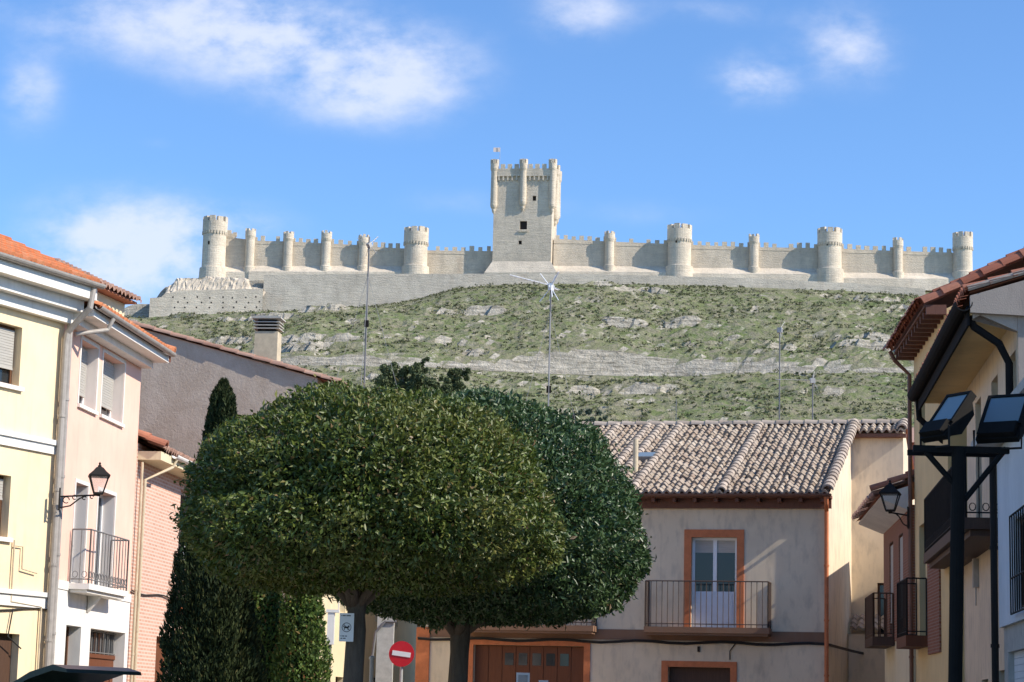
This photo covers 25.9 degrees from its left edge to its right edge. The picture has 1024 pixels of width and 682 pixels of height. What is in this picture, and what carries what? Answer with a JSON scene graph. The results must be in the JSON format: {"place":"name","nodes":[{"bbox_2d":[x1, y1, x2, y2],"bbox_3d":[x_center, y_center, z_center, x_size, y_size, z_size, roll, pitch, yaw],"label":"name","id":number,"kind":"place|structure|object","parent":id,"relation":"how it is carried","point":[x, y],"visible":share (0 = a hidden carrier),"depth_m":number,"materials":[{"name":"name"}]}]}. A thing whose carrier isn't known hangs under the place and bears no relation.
{"place":"outdoors","nodes":[
{"label":"outdoors","id":0,"kind":"place"},
{"bbox_2d":[0,0,1023,307],"label":"sky","id":1,"kind":"structure","parent":0,"point":[125,125],"materials":[{"name":"blue"}]},
{"bbox_2d":[124,280,928,426],"bbox_3d":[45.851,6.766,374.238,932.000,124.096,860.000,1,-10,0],"label":"hill","id":2,"kind":"structure","parent":0,"point":[590,355],"depth_m":504.68,"materials":[{"name":"green plant"}]},
{"bbox_2d":[0,234,105,681],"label":"yellow house","id":3,"kind":"structure","parent":2,"relation":"on","point":[43,298],"depth_m":40.69,"materials":[{"name":"paint"}]},
{"bbox_2d":[0,476,3,525],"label":"window","id":4,"kind":"structure","parent":3,"relation":"in","point":[1,477],"depth_m":40.16,"materials":[{"name":"white plastic"}]},
{"bbox_2d":[0,633,11,681],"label":"front door","id":5,"kind":"structure","parent":3,"relation":"in","point":[5,643],"depth_m":40.05,"materials":[{"name":"brown wood"}]},
{"bbox_2d":[0,324,14,383],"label":"window","id":6,"kind":"structure","parent":3,"relation":"in","point":[7,333],"depth_m":40.50,"materials":[{"name":"white plastic"}]},
{"bbox_2d":[58,462,110,509],"bbox_3d":[-7.900,2.682,41.173,0.909,0.932,0.393,4,-10,-13],"label":"wall lantern","id":7,"kind":"object","parent":3,"relation":"attached to","point":[99,471],"depth_m":41.12,"materials":[{"name":"black metal"}]},
{"bbox_2d":[50,258,176,681],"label":"pink house","id":8,"kind":"structure","parent":2,"relation":"on","point":[112,351],"depth_m":44.06,"materials":[{"name":"paint"}]},
{"bbox_2d":[64,626,68,664],"bbox_3d":[-8.662,6.518,42.392,0.060,2.192,0.969,0,-10,6],"label":"window","id":9,"kind":"structure","parent":8,"relation":"in","point":[67,628],"depth_m":42.93,"materials":[{"name":"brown wood"}]},
{"bbox_2d":[79,346,86,403],"bbox_3d":[-8.505,0.675,43.467,0.115,1.253,1.119,0,-10,6],"label":"window","id":10,"kind":"structure","parent":8,"relation":"in","point":[84,353],"depth_m":43.78,"materials":[{"name":"white paint"}]},
{"bbox_2d":[95,495,102,584],"bbox_3d":[-8.424,4.005,44.624,0.060,1.928,1.194,0,-10,6],"label":"balcony door","id":11,"kind":"structure","parent":8,"relation":"in","point":[100,504],"depth_m":45.13,"materials":[{"name":"white paint"}]},
{"bbox_2d":[89,630,115,681],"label":"front door","id":12,"kind":"structure","parent":8,"relation":"in","point":[101,651],"depth_m":45.17,"materials":[{"name":"brown wood"}]},
{"bbox_2d":[101,359,113,416],"bbox_3d":[-8.330,0.961,45.143,0.115,1.253,1.544,0,-10,6],"label":"window","id":13,"kind":"structure","parent":8,"relation":"in","point":[108,368],"depth_m":45.49,"materials":[{"name":"white paint"}]},
{"bbox_2d":[126,429,196,681],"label":"brick house","id":14,"kind":"structure","parent":2,"relation":"on","point":[158,494],"depth_m":47.97,"materials":[{"name":"pink brick"}]},
{"bbox_2d":[154,637,163,681],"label":"front door","id":15,"kind":"structure","parent":14,"relation":"in","point":[158,651],"depth_m":49.35,"materials":[{"name":"brown wood"}]},
{"bbox_2d":[177,492,186,580],"bbox_3d":[-7.685,4.672,51.081,0.060,2.437,1.305,0,-10,6],"label":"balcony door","id":16,"kind":"structure","parent":14,"relation":"in","point":[181,501],"depth_m":51.46,"materials":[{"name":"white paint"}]},
{"bbox_2d":[130,316,419,681],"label":"grey walled house","id":17,"kind":"structure","parent":2,"relation":"on","point":[175,392],"depth_m":55.91,"materials":[{"name":"beige paint"}]},
{"bbox_2d":[337,237,396,387],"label":"antenna","id":18,"kind":"object","parent":17,"relation":"on","point":[369,245],"visible":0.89,"depth_m":69.15,"materials":[{"name":"metal"}]},
{"bbox_2d":[373,362,427,393],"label":"pine tree","id":19,"kind":"object","parent":2,"relation":"on","point":[415,379],"visible":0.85,"depth_m":423.71,"materials":[{"name":"green plant"}]},
{"bbox_2d":[412,356,429,396],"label":"pine tree","id":20,"kind":"object","parent":2,"relation":"on","point":[421,364],"visible":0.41,"depth_m":428.98,"materials":[{"name":"green plant"}]},
{"bbox_2d":[424,376,452,396],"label":"pine tree","id":21,"kind":"object","parent":2,"relation":"on","point":[432,382],"visible":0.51,"depth_m":418.30,"materials":[{"name":"green plant"}]},
{"bbox_2d":[446,367,471,391],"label":"pine tree","id":22,"kind":"object","parent":2,"relation":"on","point":[456,383],"visible":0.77,"depth_m":421.71,"materials":[{"name":"green plant"}]},
{"bbox_2d":[124,280,917,421],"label":"hillside scrub","id":23,"kind":"object","parent":2,"relation":"on","point":[579,398],"visible":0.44,"depth_m":520.55,"materials":[{"name":"green plant"}]},
{"bbox_2d":[149,159,972,316],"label":"castle","id":24,"kind":"structure","parent":2,"relation":"on","point":[525,205],"depth_m":623.29,"materials":[{"name":"stone"}]},
{"bbox_2d":[493,147,499,168],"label":"flag","id":25,"kind":"object","parent":24,"relation":"on","point":[496,149],"visible":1,"depth_m":633.74,"materials":[{"name":"fabric"}]},
{"bbox_2d":[569,410,582,421],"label":"shrub","id":26,"kind":"object","parent":2,"relation":"on","point":[580,412],"visible":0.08,"depth_m":303.01,"materials":[{"name":"green plant"}]},
{"bbox_2d":[584,408,606,421],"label":"shrub","id":27,"kind":"object","parent":2,"relation":"on","point":[588,411],"visible":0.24,"depth_m":304.71,"materials":[{"name":"green plant"}]},
{"bbox_2d":[415,418,914,681],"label":"cream house","id":28,"kind":"structure","parent":2,"relation":"on","point":[768,564],"depth_m":58.41,"materials":[{"name":"paint"}]},
{"bbox_2d":[475,645,583,681],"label":"garage door","id":29,"kind":"structure","parent":28,"relation":"in","point":[493,663],"depth_m":59.00,"materials":[{"name":"brown wood"}]},
{"bbox_2d":[510,272,574,417],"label":"antenna","id":30,"kind":"object","parent":28,"relation":"on","point":[551,287],"visible":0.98,"depth_m":67.75,"materials":[{"name":"metal"}]},
{"bbox_2d":[669,667,729,681],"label":"entrance door","id":31,"kind":"structure","parent":28,"relation":"in","point":[676,674],"depth_m":57.89,"materials":[{"name":"brown wood"}]},
{"bbox_2d":[692,538,736,627],"bbox_3d":[5.299,6.307,58.167,1.193,2.336,0.087,-1,-10,14],"label":"balcony door","id":32,"kind":"structure","parent":28,"relation":"in","point":[713,559],"depth_m":58.17,"materials":[{"name":"white paint"}]},
{"bbox_2d":[777,319,784,419],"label":"antenna","id":33,"kind":"object","parent":28,"relation":"on","point":[780,329],"visible":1,"depth_m":65.87,"materials":[{"name":"metal"}]},
{"bbox_2d":[776,369,817,419],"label":"antenna","id":34,"kind":"object","parent":28,"relation":"on","point":[812,380],"visible":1,"depth_m":65.45,"materials":[{"name":"metal"}]},
{"bbox_2d":[878,583,883,632],"bbox_3d":[10.755,7.805,63.471,0.650,1.800,0.060,-1,-10,14],"label":"window","id":35,"kind":"structure","parent":28,"relation":"in","point":[880,585],"depth_m":63.60,"materials":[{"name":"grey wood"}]},
{"bbox_2d":[912,427,913,462],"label":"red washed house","id":36,"kind":"structure","parent":2,"relation":"on","point":[913,439],"depth_m":71.20,"materials":[{"name":"paint"}]},
{"bbox_2d":[971,378,1023,681],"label":"white house","id":37,"kind":"structure","parent":2,"relation":"on","point":[1006,481],"depth_m":29.95,"materials":[{"name":"paint"}]},
{"bbox_2d":[1009,505,1023,614],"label":"window","id":38,"kind":"structure","parent":37,"relation":"in","point":[1013,521],"depth_m":28.37,"materials":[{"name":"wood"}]},
{"bbox_2d":[1014,650,1023,681],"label":"shutter door","id":39,"kind":"structure","parent":37,"relation":"in","point":[1018,656],"depth_m":29.64,"materials":[{"name":"white paint"}]},
{"bbox_2d":[378,366,828,375],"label":"hillside track","id":40,"kind":"structure","parent":0,"point":[600,375],"depth_m":486.88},
{"bbox_2d":[851,469,915,681],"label":"house","id":41,"kind":"structure","parent":0,"point":[871,513],"depth_m":51.32,"materials":[{"name":"beige paint"}]},
{"bbox_2d":[891,544,892,622],"bbox_3d":[8.962,5.772,52.202,0.117,2.100,1.000,1,-10,5],"label":"window","id":42,"kind":"structure","parent":41,"relation":"in","point":[892,544],"depth_m":52.41,"materials":[{"name":"grey glass"}]},
{"bbox_2d":[900,535,902,580],"bbox_3d":[8.781,5.371,49.844,0.117,2.100,1.000,1,-10,5],"label":"window","id":43,"kind":"structure","parent":41,"relation":"in","point":[901,539],"depth_m":50.05,"materials":[{"name":"white glass"}]},
{"bbox_2d":[882,248,1023,681],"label":"ochre house","id":44,"kind":"structure","parent":0,"point":[914,335],"depth_m":45.00,"materials":[{"name":"paint"}]},
{"bbox_2d":[879,480,908,528],"bbox_3d":[8.176,3.489,47.675,0.612,1.053,0.444,-1,-10,15],"label":"wall lantern","id":45,"kind":"object","parent":44,"relation":"attached to","point":[889,489],"depth_m":47.59,"materials":[{"name":"black metal"}]},
{"bbox_2d":[907,268,1023,681],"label":"house","id":46,"kind":"structure","parent":0,"point":[977,347],"depth_m":37.83,"materials":[{"name":"beige paint"}]},
{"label":"plaza pavement","id":47,"kind":"structure","parent":0,"visible":0},
{"bbox_2d":[168,374,572,681],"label":"clipped tree","id":48,"kind":"object","parent":47,"relation":"on","point":[358,499],"visible":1,"depth_m":26.52,"materials":[{"name":"green plant"}]},
{"bbox_2d":[339,613,353,641],"bbox_3d":[-2.047,3.542,27.563,0.177,0.349,0.018,2,-10,-3],"label":"notice sign","id":49,"kind":"object","parent":48,"relation":"attached to","point":[346,628],"visible":1,"depth_m":27.56,"materials":[{"name":"white metal"}]},
{"bbox_2d":[328,382,656,681],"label":"clipped tree","id":50,"kind":"object","parent":47,"relation":"on","point":[603,569],"visible":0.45,"depth_m":33.27,"materials":[{"name":"green plant"}]},
{"label":"road","id":51,"kind":"structure","parent":0,"visible":0},
{"bbox_2d":[14,664,141,681],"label":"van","id":52,"kind":"object","parent":51,"relation":"on","point":[62,673],"visible":1,"depth_m":29.61,"materials":[{"name":"black paint"}]},
{"bbox_2d":[155,377,269,681],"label":"cypress","id":53,"kind":"object","parent":51,"relation":"on","point":[212,618],"visible":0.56,"depth_m":32.35,"materials":[{"name":"green plant"}]},
{"bbox_2d":[241,582,285,681],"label":"thuja bush","id":54,"kind":"object","parent":51,"relation":"on","point":[267,610],"visible":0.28,"depth_m":41.35,"materials":[{"name":"green plant"}]},
{"bbox_2d":[270,593,333,681],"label":"thuja bush","id":55,"kind":"object","parent":51,"relation":"on","point":[303,624],"visible":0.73,"depth_m":40.86,"materials":[{"name":"green plant"}]},
{"bbox_2d":[369,656,374,681],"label":"bollard post","id":56,"kind":"object","parent":51,"relation":"on","point":[371,669],"visible":1,"depth_m":35.59,"materials":[{"name":"metal"}]},
{"bbox_2d":[516,672,529,681],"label":"sign plate","id":57,"kind":"object","parent":51,"relation":"on","point":[522,677],"visible":1,"depth_m":39.55,"materials":[{"name":"metal"}]},
{"bbox_2d":[907,445,1009,681],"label":"floodlight mast","id":58,"kind":"object","parent":51,"relation":"on","point":[956,478],"visible":1,"depth_m":23.98,"materials":[{"name":"black metal"}]},
{"bbox_2d":[919,390,976,447],"bbox_3d":[4.737,0.865,24.280,0.492,0.645,0.506,6,-11,-28],"label":"floodlight","id":59,"kind":"object","parent":58,"relation":"attached to","point":[953,414],"visible":0.99,"depth_m":24.19,"materials":[{"name":"black paint"}]},
{"bbox_2d":[973,393,1023,449],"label":"floodlight","id":60,"kind":"object","parent":58,"relation":"attached to","point":[1002,419],"visible":1,"depth_m":24.27,"materials":[{"name":"black paint"}]},
{"label":"square paving","id":61,"kind":"structure","parent":0,"visible":0},
{"bbox_2d":[326,609,339,681],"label":"pillar","id":62,"kind":"structure","parent":61,"relation":"on","point":[331,624],"depth_m":45.58,"materials":[{"name":"white paint"}]},
{"bbox_2d":[371,613,396,681],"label":"utility post","id":63,"kind":"object","parent":61,"relation":"on","point":[384,632],"visible":0.79,"depth_m":50.85,"materials":[{"name":"concrete"}]},
{"bbox_2d":[389,641,413,681],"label":"no entry sign","id":64,"kind":"object","parent":61,"relation":"on","point":[401,654],"visible":1,"depth_m":49.50,"materials":[{"name":"metal"}]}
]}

